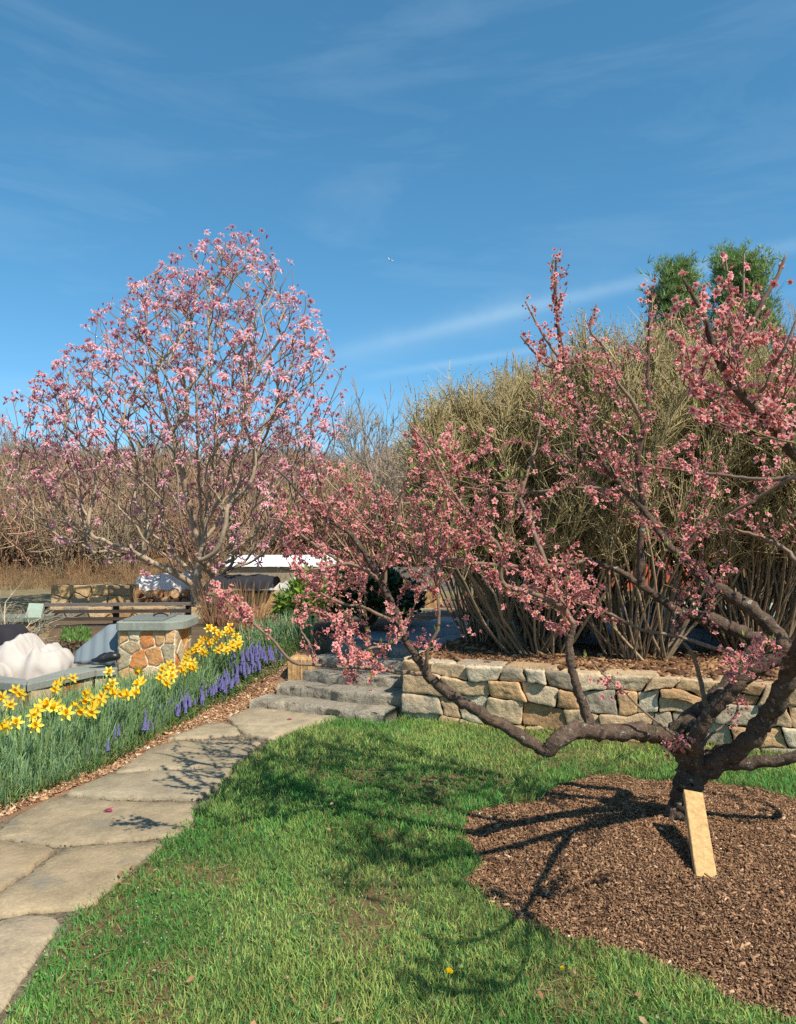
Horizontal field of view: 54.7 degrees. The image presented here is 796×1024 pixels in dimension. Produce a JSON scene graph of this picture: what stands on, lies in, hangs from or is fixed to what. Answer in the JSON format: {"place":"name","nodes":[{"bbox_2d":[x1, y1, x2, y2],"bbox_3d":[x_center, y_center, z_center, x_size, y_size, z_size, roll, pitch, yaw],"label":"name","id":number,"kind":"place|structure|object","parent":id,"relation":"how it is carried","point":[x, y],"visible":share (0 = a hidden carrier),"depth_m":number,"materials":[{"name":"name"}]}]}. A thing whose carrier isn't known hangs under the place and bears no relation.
{"place":"outdoors","nodes":[
{"label":"outdoors","id":0,"kind":"place"},
{"bbox_2d":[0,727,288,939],"bbox_3d":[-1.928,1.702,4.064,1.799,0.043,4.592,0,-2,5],"label":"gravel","id":1,"kind":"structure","parent":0,"point":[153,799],"depth_m":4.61,"materials":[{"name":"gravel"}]},
{"bbox_2d":[0,707,336,1023],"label":"path","id":2,"kind":"structure","parent":0,"point":[55,884],"depth_m":4.12,"materials":[{"name":"beige stone"}]},
{"bbox_2d":[0,511,785,584],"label":"hill","id":3,"kind":"structure","parent":0,"point":[162,558],"depth_m":24.19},
{"bbox_2d":[0,410,41,458],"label":"bare tree","id":4,"kind":"object","parent":3,"relation":"on","point":[7,435],"visible":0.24,"depth_m":44.11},
{"bbox_2d":[171,408,225,463],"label":"bare tree","id":5,"kind":"object","parent":3,"relation":"on","point":[191,440],"visible":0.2,"depth_m":49.47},
{"bbox_2d":[257,416,296,458],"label":"bare tree","id":6,"kind":"object","parent":3,"relation":"on","point":[281,433],"visible":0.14,"depth_m":43.90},
{"bbox_2d":[327,397,368,464],"bbox_3d":[-2.535,-3.385,39.534,2.306,5.244,2.256,0,-2,0],"label":"bare tree","id":7,"kind":"object","parent":3,"relation":"on","point":[348,418],"visible":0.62,"depth_m":39.42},
{"bbox_2d":[328,399,410,497],"bbox_3d":[-0.121,-1.445,28.937,3.684,5.489,4.541,1,-2,-33],"label":"bare tree","id":8,"kind":"object","parent":3,"relation":"on","point":[384,446],"visible":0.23,"depth_m":28.11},
{"bbox_2d":[329,375,411,559],"bbox_3d":[-0.345,-0.987,22.158,3.153,5.739,4.111,-1,-2,34],"label":"bare tree","id":9,"kind":"object","parent":3,"relation":"on","point":[366,463],"visible":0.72,"depth_m":22.17,"materials":[{"name":"plant"}]},
{"bbox_2d":[0,430,745,578],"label":"hillside brush","id":10,"kind":"object","parent":3,"relation":"on","point":[18,542],"visible":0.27,"depth_m":24.61,"materials":[{"name":"plant"}]},
{"bbox_2d":[634,249,709,350],"bbox_3d":[10.978,-4.372,30.156,3.630,11.873,3.676,0,-2,0],"label":"pine tree","id":11,"kind":"object","parent":3,"relation":"on","point":[669,282],"visible":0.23,"depth_m":29.77,"materials":[{"name":"plant"}]},
{"bbox_2d":[700,238,787,364],"bbox_3d":[14.378,-5.213,32.255,4.314,13.078,4.310,0,-2,0],"label":"pine tree","id":12,"kind":"object","parent":3,"relation":"on","point":[759,267],"visible":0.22,"depth_m":31.77,"materials":[{"name":"plant"}]},
{"bbox_2d":[763,283,795,343],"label":"bare tree","id":13,"kind":"object","parent":3,"relation":"on","point":[793,334],"visible":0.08,"depth_m":33.95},
{"bbox_2d":[0,581,795,1023],"bbox_3d":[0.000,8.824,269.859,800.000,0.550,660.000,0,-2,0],"label":"ground","id":14,"kind":"structure","parent":0,"point":[22,599],"depth_m":3.33,"materials":[{"name":"plant"}]},
{"bbox_2d":[0,718,13,764],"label":"daffodil","id":15,"kind":"object","parent":14,"relation":"on","point":[5,726],"visible":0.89,"depth_m":4.73,"materials":[{"name":"yellow plant"}]},
{"bbox_2d":[3,698,17,718],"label":"daffodil","id":16,"kind":"object","parent":14,"relation":"on","point":[9,706],"visible":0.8,"depth_m":5.33,"materials":[{"name":"yellow plant"}]},
{"bbox_2d":[0,623,29,645],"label":"grill cover","id":17,"kind":"object","parent":14,"relation":"on","point":[9,632],"visible":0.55,"depth_m":8.06,"materials":[{"name":"fabric"}]},
{"bbox_2d":[8,684,22,704],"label":"daffodil","id":18,"kind":"object","parent":14,"relation":"on","point":[13,691],"visible":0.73,"depth_m":5.81,"materials":[{"name":"yellow plant"}]},
{"bbox_2d":[7,716,24,755],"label":"daffodil","id":19,"kind":"object","parent":14,"relation":"on","point":[17,720],"visible":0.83,"depth_m":4.81,"materials":[{"name":"yellow plant"}]},
{"bbox_2d":[15,687,27,712],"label":"daffodil","id":20,"kind":"object","parent":14,"relation":"on","point":[20,693],"visible":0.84,"depth_m":5.68,"materials":[{"name":"yellow plant"}]},
{"bbox_2d":[0,614,53,640],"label":"stone wall","id":21,"kind":"structure","parent":14,"relation":"on","point":[30,627],"depth_m":8.95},
{"bbox_2d":[26,603,43,619],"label":"slate slab","id":22,"kind":"structure","parent":21,"relation":"on","point":[36,609],"depth_m":9.02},
{"bbox_2d":[26,708,40,736],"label":"daffodil","id":23,"kind":"object","parent":14,"relation":"on","point":[35,715],"visible":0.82,"depth_m":5.03,"materials":[{"name":"yellow plant"}]},
{"bbox_2d":[27,718,43,776],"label":"daffodil","id":24,"kind":"object","parent":14,"relation":"on","point":[34,723],"visible":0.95,"depth_m":4.75,"materials":[{"name":"yellow plant"}]},
{"bbox_2d":[31,703,44,736],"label":"daffodil","id":25,"kind":"object","parent":14,"relation":"on","point":[40,707],"visible":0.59,"depth_m":5.16,"materials":[{"name":"yellow plant"}]},
{"bbox_2d":[0,633,76,681],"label":"furniture cover","id":26,"kind":"object","parent":14,"relation":"on","point":[27,656],"visible":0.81,"depth_m":7.33,"materials":[{"name":"fabric"}]},
{"bbox_2d":[0,578,77,649],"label":"pale shrub","id":27,"kind":"object","parent":14,"relation":"on","point":[38,629],"visible":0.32,"depth_m":8.62,"materials":[{"name":"beige plant"}]},
{"bbox_2d":[1,624,91,714],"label":"ground cover","id":28,"kind":"object","parent":14,"relation":"on","point":[69,633],"visible":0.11,"depth_m":8.80,"materials":[{"name":"green plant"}]},
{"bbox_2d":[42,697,53,724],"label":"daffodil","id":29,"kind":"object","parent":14,"relation":"on","point":[46,701],"visible":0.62,"depth_m":5.32,"materials":[{"name":"yellow plant"}]},
{"bbox_2d":[45,702,61,723],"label":"daffodil","id":30,"kind":"object","parent":14,"relation":"on","point":[53,705],"visible":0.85,"depth_m":5.21,"materials":[{"name":"yellow plant"}]},
{"bbox_2d":[50,683,60,703],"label":"daffodil","id":31,"kind":"object","parent":14,"relation":"on","point":[54,687],"visible":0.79,"depth_m":5.86,"materials":[{"name":"yellow plant"}]},
{"bbox_2d":[48,698,65,721],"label":"daffodil","id":32,"kind":"object","parent":14,"relation":"on","point":[59,701],"visible":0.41,"depth_m":5.33,"materials":[{"name":"yellow plant"}]},
{"bbox_2d":[53,678,63,703],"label":"daffodil","id":33,"kind":"object","parent":14,"relation":"on","point":[56,682],"visible":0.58,"depth_m":6.03,"materials":[{"name":"yellow plant"}]},
{"bbox_2d":[0,665,117,713],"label":"seat wall","id":34,"kind":"structure","parent":14,"relation":"on","point":[36,685],"depth_m":6.64,"materials":[{"name":"stone"}]},
{"bbox_2d":[0,662,13,676],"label":"furniture cover","id":35,"kind":"object","parent":34,"relation":"on","point":[5,670],"visible":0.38,"depth_m":7.15,"materials":[{"name":"fabric"}]},
{"bbox_2d":[73,624,118,664],"bbox_3d":[-2.863,1.261,7.376,0.484,0.365,0.260,0,-2,7],"label":"grey tarp","id":36,"kind":"object","parent":34,"relation":"on","point":[105,639],"visible":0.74,"depth_m":7.34,"materials":[{"name":"fabric"}]},
{"bbox_2d":[91,652,120,662],"bbox_3d":[-2.697,1.343,7.107,0.260,0.104,0.099,0,-2,-11],"label":"black bag","id":37,"kind":"object","parent":34,"relation":"on","point":[104,657],"visible":1,"depth_m":7.08,"materials":[{"name":"plastic"}]},
{"bbox_2d":[58,705,75,771],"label":"daffodil","id":38,"kind":"object","parent":14,"relation":"on","point":[64,711],"visible":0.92,"depth_m":5.07,"materials":[{"name":"yellow plant"}]},
{"bbox_2d":[68,673,78,691],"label":"daffodil","id":39,"kind":"object","parent":14,"relation":"on","point":[73,678],"visible":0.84,"depth_m":6.34,"materials":[{"name":"yellow plant"}]},
{"bbox_2d":[71,698,82,735],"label":"daffodil","id":40,"kind":"object","parent":14,"relation":"on","point":[73,704],"visible":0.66,"depth_m":5.33,"materials":[{"name":"yellow plant"}]},
{"bbox_2d":[75,703,87,767],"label":"daffodil","id":41,"kind":"object","parent":14,"relation":"on","point":[80,711],"visible":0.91,"depth_m":5.18,"materials":[{"name":"yellow plant"}]},
{"bbox_2d":[79,694,90,719],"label":"daffodil","id":42,"kind":"object","parent":14,"relation":"on","point":[84,699],"visible":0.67,"depth_m":5.50,"materials":[{"name":"yellow plant"}]},
{"bbox_2d":[82,686,92,712],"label":"daffodil","id":43,"kind":"object","parent":14,"relation":"on","point":[86,692],"visible":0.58,"depth_m":5.70,"materials":[{"name":"yellow plant"}]},
{"bbox_2d":[83,704,100,771],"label":"daffodil","id":44,"kind":"object","parent":14,"relation":"on","point":[89,712],"visible":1,"depth_m":5.13,"materials":[{"name":"yellow plant"}]},
{"bbox_2d":[87,693,101,733],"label":"daffodil","id":45,"kind":"object","parent":14,"relation":"on","point":[92,696],"visible":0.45,"depth_m":5.50,"materials":[{"name":"yellow plant"}]},
{"bbox_2d":[51,584,138,602],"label":"stone wall","id":46,"kind":"structure","parent":14,"relation":"on","point":[93,593],"depth_m":10.94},
{"bbox_2d":[91,698,103,756],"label":"daffodil","id":47,"kind":"object","parent":14,"relation":"on","point":[93,704],"visible":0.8,"depth_m":5.30,"materials":[{"name":"yellow plant"}]},
{"bbox_2d":[95,695,106,735],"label":"daffodil","id":48,"kind":"object","parent":14,"relation":"on","point":[102,701],"visible":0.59,"depth_m":5.45,"materials":[{"name":"yellow plant"}]},
{"bbox_2d":[99,689,109,730],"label":"daffodil","id":49,"kind":"object","parent":14,"relation":"on","point":[105,693],"visible":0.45,"depth_m":5.61,"materials":[{"name":"yellow plant"}]},
{"bbox_2d":[102,682,112,695],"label":"daffodil","id":50,"kind":"object","parent":14,"relation":"on","point":[108,687],"visible":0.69,"depth_m":5.93,"materials":[{"name":"yellow plant"}]},
{"bbox_2d":[103,666,114,682],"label":"daffodil","id":51,"kind":"object","parent":14,"relation":"on","point":[108,670],"visible":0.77,"depth_m":6.64,"materials":[{"name":"yellow plant"}]},
{"bbox_2d":[109,686,119,722],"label":"daffodil","id":52,"kind":"object","parent":14,"relation":"on","point":[112,691],"visible":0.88,"depth_m":5.71,"materials":[{"name":"yellow plant"}]},
{"bbox_2d":[43,602,191,628],"bbox_3d":[-3.503,1.418,9.580,1.854,0.591,0.130,0,-2,0],"label":"rail fence","id":53,"kind":"object","parent":14,"relation":"on","point":[115,611],"visible":0.42,"depth_m":9.52,"materials":[{"name":"brown wood"}]},
{"bbox_2d":[118,688,124,731],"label":"daffodil","id":54,"kind":"object","parent":14,"relation":"on","point":[120,695],"visible":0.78,"depth_m":5.71,"materials":[{"name":"yellow plant"}]},
{"bbox_2d":[50,605,205,618],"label":"stone wall","id":55,"kind":"structure","parent":14,"relation":"on","point":[193,609],"depth_m":10.35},
{"bbox_2d":[122,688,133,743],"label":"daffodil","id":56,"kind":"object","parent":14,"relation":"on","point":[126,694],"visible":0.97,"depth_m":5.65,"materials":[{"name":"yellow plant"}]},
{"bbox_2d":[129,685,139,741],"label":"daffodil","id":57,"kind":"object","parent":14,"relation":"on","point":[136,691],"visible":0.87,"depth_m":5.74,"materials":[{"name":"yellow plant"}]},
{"bbox_2d":[132,679,142,722],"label":"daffodil","id":58,"kind":"object","parent":14,"relation":"on","point":[137,682],"visible":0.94,"depth_m":6.06,"materials":[{"name":"yellow plant"}]},
{"bbox_2d":[0,635,310,806],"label":"hyacinth leaves","id":59,"kind":"object","parent":14,"relation":"on","point":[191,714],"visible":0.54,"depth_m":6.31,"materials":[{"name":"plant"}]},
{"bbox_2d":[116,613,198,685],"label":"stone pillar","id":60,"kind":"structure","parent":14,"relation":"on","point":[152,642],"depth_m":7.21,"materials":[{"name":"stone"}]},
{"bbox_2d":[0,611,321,807],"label":"daffodil","id":61,"kind":"object","parent":14,"relation":"on","point":[22,768],"depth_m":5.67,"materials":[{"name":"plant"}]},
{"bbox_2d":[155,672,166,706],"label":"daffodil","id":62,"kind":"object","parent":14,"relation":"on","point":[159,677],"visible":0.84,"depth_m":6.35,"materials":[{"name":"yellow plant"}]},
{"bbox_2d":[135,588,189,601],"bbox_3d":[-3.597,1.243,11.310,1.131,0.278,0.414,0,-2,0],"label":"firewood stack","id":63,"kind":"object","parent":14,"relation":"on","point":[161,595],"visible":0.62,"depth_m":11.12,"materials":[{"name":"brown wood"}]},
{"bbox_2d":[135,570,193,601],"bbox_3d":[-3.470,1.157,11.576,0.863,0.569,0.513,0,-2,0],"label":"tarp","id":64,"kind":"object","parent":14,"relation":"on","point":[165,582],"visible":0.34,"depth_m":11.37,"materials":[{"name":"plastic"}]},
{"bbox_2d":[161,677,172,731],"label":"daffodil","id":65,"kind":"object","parent":14,"relation":"on","point":[165,683],"visible":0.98,"depth_m":6.13,"materials":[{"name":"yellow plant"}]},
{"bbox_2d":[0,637,334,816],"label":"bark litter","id":66,"kind":"object","parent":14,"relation":"on","point":[221,711],"visible":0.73,"depth_m":6.23,"materials":[{"name":"wood"}]},
{"bbox_2d":[165,671,177,722],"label":"daffodil","id":67,"kind":"object","parent":14,"relation":"on","point":[172,675],"visible":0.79,"depth_m":6.37,"materials":[{"name":"yellow plant"}]},
{"bbox_2d":[0,224,349,604],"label":"magnolia tree","id":68,"kind":"object","parent":14,"relation":"on","point":[244,420],"visible":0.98,"depth_m":10.75,"materials":[{"name":"pink plant"}]},
{"bbox_2d":[179,664,187,715],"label":"daffodil","id":69,"kind":"object","parent":14,"relation":"on","point":[183,670],"visible":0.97,"depth_m":6.69,"materials":[{"name":"yellow plant"}]},
{"bbox_2d":[191,662,198,710],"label":"daffodil","id":70,"kind":"object","parent":14,"relation":"on","point":[195,667],"visible":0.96,"depth_m":6.85,"materials":[{"name":"yellow plant"}]},
{"bbox_2d":[213,645,222,684],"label":"daffodil","id":71,"kind":"object","parent":14,"relation":"on","point":[218,651],"visible":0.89,"depth_m":7.46,"materials":[{"name":"yellow plant"}]},
{"bbox_2d":[189,578,249,626],"bbox_3d":[-2.215,1.127,9.571,0.786,0.618,0.755,0,-2,0],"label":"dry perennial","id":72,"kind":"object","parent":14,"relation":"on","point":[208,621],"visible":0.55,"depth_m":9.47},
{"bbox_2d":[222,581,280,633],"bbox_3d":[-1.712,1.110,8.964,0.760,0.620,0.730,-1,-2,30],"label":"dry perennial","id":73,"kind":"object","parent":14,"relation":"on","point":[258,619],"visible":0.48,"depth_m":8.99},
{"bbox_2d":[227,590,281,616],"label":"stone wall","id":74,"kind":"structure","parent":14,"relation":"on","point":[256,593],"depth_m":10.55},
{"bbox_2d":[211,573,279,590],"bbox_3d":[-2.106,0.969,10.710,0.839,0.216,0.672,0,-2,0],"label":"black tarp","id":75,"kind":"object","parent":74,"relation":"on","point":[261,581],"visible":0.92,"depth_m":10.42,"materials":[{"name":"plastic"}]},
{"bbox_2d":[225,555,335,584],"bbox_3d":[-2.838,1.703,19.261,2.490,1.254,2.200,0,-2,0],"label":"white tent","id":76,"kind":"object","parent":14,"relation":"on","point":[270,563],"visible":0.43,"depth_m":18.27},
{"bbox_2d":[265,577,295,590],"bbox_3d":[-2.088,1.561,14.573,0.982,0.679,0.694,0,-2,0],"label":"white cover","id":77,"kind":"object","parent":14,"relation":"on","point":[283,585],"visible":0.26,"depth_m":14.32,"materials":[{"name":"plastic"}]},
{"bbox_2d":[288,654,316,679],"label":"stone block","id":78,"kind":"structure","parent":14,"relation":"on","point":[295,672],"depth_m":7.42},
{"bbox_2d":[270,565,341,630],"bbox_3d":[-1.079,1.018,8.892,0.949,0.819,0.827,-1,-2,31],"label":"green shrub","id":79,"kind":"object","parent":14,"relation":"on","point":[285,603],"visible":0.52,"depth_m":8.73,"materials":[{"name":"green plant"}]},
{"bbox_2d":[249,692,401,723],"bbox_3d":[-0.657,1.782,6.847,1.340,0.173,0.421,-1,-2,22],"label":"stone step","id":80,"kind":"object","parent":14,"relation":"on","point":[317,706],"visible":0.66,"depth_m":6.73,"materials":[{"name":"stone"}]},
{"bbox_2d":[277,680,402,718],"bbox_3d":[-0.494,1.710,7.062,1.280,0.209,0.423,-1,-2,22],"label":"stone step","id":81,"kind":"object","parent":80,"relation":"on","point":[379,695],"visible":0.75,"depth_m":6.95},
{"bbox_2d":[302,667,402,686],"bbox_3d":[-0.364,1.629,7.298,1.200,0.224,0.411,-1,-2,22],"label":"stone step","id":82,"kind":"object","parent":81,"relation":"on","point":[326,675],"visible":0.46,"depth_m":7.20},
{"bbox_2d":[317,652,403,670],"bbox_3d":[-0.231,1.544,7.543,1.160,0.229,0.381,-1,-2,22],"label":"stone step","id":83,"kind":"object","parent":82,"relation":"on","point":[331,658],"visible":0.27,"depth_m":7.50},
{"bbox_2d":[330,640,432,657],"bbox_3d":[-0.110,1.451,7.774,1.130,0.226,0.387,-1,-2,22],"label":"stone step","id":84,"kind":"object","parent":83,"relation":"on","point":[399,650],"visible":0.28,"depth_m":7.70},
{"bbox_2d":[322,561,420,628],"bbox_3d":[-0.422,0.997,9.156,1.462,0.842,1.376,0,-2,0],"label":"evergreen shrub","id":85,"kind":"object","parent":14,"relation":"on","point":[394,582],"visible":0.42,"depth_m":8.85,"materials":[{"name":"green plant"}]},
{"bbox_2d":[0,537,785,589],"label":"dry weeds","id":86,"kind":"object","parent":14,"relation":"on","point":[16,577],"visible":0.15,"depth_m":20.76,"materials":[{"name":"plant"}]},
{"bbox_2d":[374,576,426,621],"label":"evergreen shrub","id":87,"kind":"object","parent":14,"relation":"on","point":[421,602],"visible":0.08,"depth_m":9.52,"materials":[{"name":"green plant"}]},
{"bbox_2d":[345,608,465,612],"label":"terrace wall","id":88,"kind":"structure","parent":14,"relation":"on","point":[425,610],"depth_m":11.13,"materials":[{"name":"stone"}]},
{"bbox_2d":[381,567,482,590],"bbox_3d":[0.517,1.346,13.023,2.068,0.825,0.130,0,-2,0],"label":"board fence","id":89,"kind":"object","parent":14,"relation":"on","point":[408,574],"visible":0.09,"depth_m":12.96,"materials":[{"name":"brown wood"}]},
{"bbox_2d":[423,589,441,607],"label":"stone pier","id":90,"kind":"structure","parent":14,"relation":"on","point":[428,604],"depth_m":11.73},
{"bbox_2d":[203,248,795,821],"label":"peach tree","id":91,"kind":"object","parent":14,"relation":"on","point":[699,766],"visible":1,"depth_m":3.84,"materials":[{"name":"pink plant"}]},
{"bbox_2d":[401,645,795,753],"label":"retaining wall","id":92,"kind":"structure","parent":14,"relation":"on","point":[519,694],"depth_m":6.12,"materials":[{"name":"stone"}]},
{"bbox_2d":[419,637,781,681],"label":"bark mulch","id":93,"kind":"object","parent":14,"relation":"on","point":[679,663],"visible":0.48,"depth_m":6.75,"materials":[{"name":"wood"}]},
{"bbox_2d":[370,335,698,655],"bbox_3d":[1.233,-0.101,7.295,2.968,2.923,3.022,0,-2,-1],"label":"bare shrub","id":94,"kind":"object","parent":93,"relation":"on","point":[500,620],"visible":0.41,"depth_m":6.70,"materials":[{"name":"brown plant"}]},
{"bbox_2d":[474,287,795,660],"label":"bare shrub","id":95,"kind":"object","parent":93,"relation":"on","point":[625,643],"visible":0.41,"depth_m":6.44,"materials":[{"name":"brown plant"}]},
{"bbox_2d":[622,305,795,654],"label":"bare shrub","id":96,"kind":"object","parent":93,"relation":"on","point":[785,618],"visible":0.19,"depth_m":6.60,"materials":[{"name":"brown plant"}]},
{"bbox_2d":[461,774,795,1020],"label":"wood chips","id":97,"kind":"object","parent":14,"relation":"on","point":[620,796],"visible":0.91,"depth_m":3.53,"materials":[{"name":"brown wood"}]},
{"bbox_2d":[683,789,717,879],"bbox_3d":[1.440,1.543,3.681,0.098,0.264,0.527,0,-2,15],"label":"wooden prop","id":98,"kind":"object","parent":97,"relation":"on","point":[702,856],"visible":0.96,"depth_m":3.65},
{"bbox_2d":[547,545,727,588],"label":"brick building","id":99,"kind":"structure","parent":14,"relation":"on","point":[668,578],"depth_m":15.97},
{"bbox_2d":[0,0,795,467],"label":"sky","id":100,"kind":"structure","parent":0,"point":[459,144],"materials":[{"name":"blue"}]},
{"bbox_2d":[2,713,795,1023],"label":"grass","id":101,"kind":"structure","parent":0,"point":[627,964],"depth_m":3.20,"materials":[{"name":"plant"}]},
{"bbox_2d":[30,729,783,1023],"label":"fallen leaves","id":102,"kind":"object","parent":101,"relation":"on","point":[641,1018],"visible":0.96,"depth_m":2.84,"materials":[{"name":"plant"}]},
{"bbox_2d":[344,614,742,652],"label":"terrace","id":103,"kind":"structure","parent":0,"point":[451,632],"depth_m":8.44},
{"bbox_2d":[397,391,531,642],"bbox_3d":[0.913,0.009,7.913,1.786,2.737,1.950,0,-2,3],"label":"bare shrub","id":104,"kind":"object","parent":103,"relation":"on","point":[474,625],"visible":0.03,"depth_m":7.84,"materials":[{"name":"brown plant"}]},
{"bbox_2d":[398,357,672,638],"bbox_3d":[1.810,-0.139,8.516,3.387,3.068,3.327,-1,-2,35],"label":"bare shrub","id":105,"kind":"object","parent":103,"relation":"on","point":[586,631],"depth_m":8.22,"materials":[{"name":"brown plant"}]},
{"bbox_2d":[649,603,773,627],"bbox_3d":[7.076,1.331,9.650,7.500,0.130,2.825,0,-2,0],"label":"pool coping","id":106,"kind":"object","parent":103,"relation":"on","point":[691,622],"depth_m":9.10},
{"bbox_2d":[647,524,787,628],"bbox_3d":[3.798,-0.236,9.070,2.976,3.295,3.250,-1,-2,23],"label":"bare shrub","id":107,"kind":"object","parent":103,"relation":"on","point":[744,582],"visible":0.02,"depth_m":8.61,"materials":[{"name":"brown plant"}]},
{"bbox_2d":[732,357,795,610],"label":"bare shrub","id":108,"kind":"object","parent":103,"relation":"on","point":[786,573],"visible":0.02,"depth_m":7.74,"materials":[{"name":"brown plant"}]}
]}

